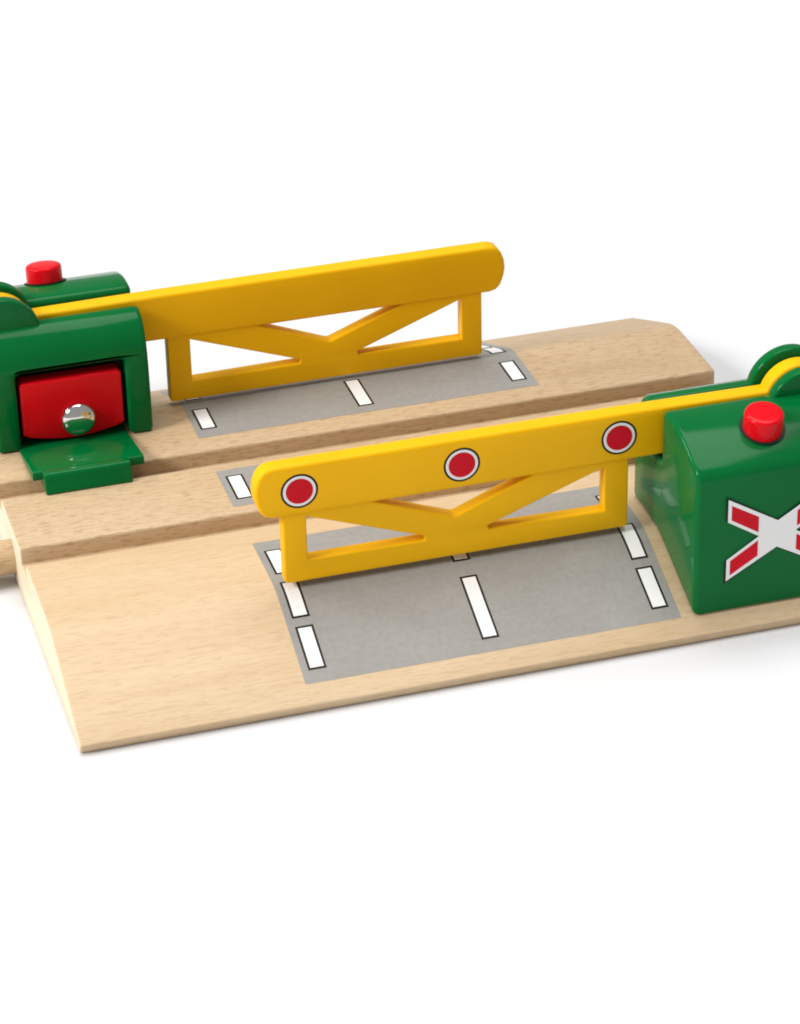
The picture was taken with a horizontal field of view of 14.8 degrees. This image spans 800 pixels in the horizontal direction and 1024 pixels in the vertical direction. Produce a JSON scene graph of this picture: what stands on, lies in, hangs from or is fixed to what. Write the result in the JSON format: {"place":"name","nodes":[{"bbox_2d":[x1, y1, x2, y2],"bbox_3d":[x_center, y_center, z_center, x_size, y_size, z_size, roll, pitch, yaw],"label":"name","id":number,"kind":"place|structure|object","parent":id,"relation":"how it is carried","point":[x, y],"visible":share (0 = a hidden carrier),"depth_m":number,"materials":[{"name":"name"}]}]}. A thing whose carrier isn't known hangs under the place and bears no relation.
{"place":"outdoors","nodes":[
{"label":"outdoors","id":0,"kind":"place"},
{"bbox_2d":[0,0,799,1023],"bbox_3d":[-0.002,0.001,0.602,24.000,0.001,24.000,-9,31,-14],"label":"ground","id":1,"kind":"structure","parent":0,"point":[610,840],"depth_m":0.55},
{"bbox_2d":[0,241,799,752],"bbox_3d":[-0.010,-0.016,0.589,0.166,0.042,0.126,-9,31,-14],"label":"toy level crossing","id":2,"kind":"object","parent":1,"relation":"on","point":[342,517],"visible":1,"depth_m":0.56,"materials":[{"name":"brown wood"}]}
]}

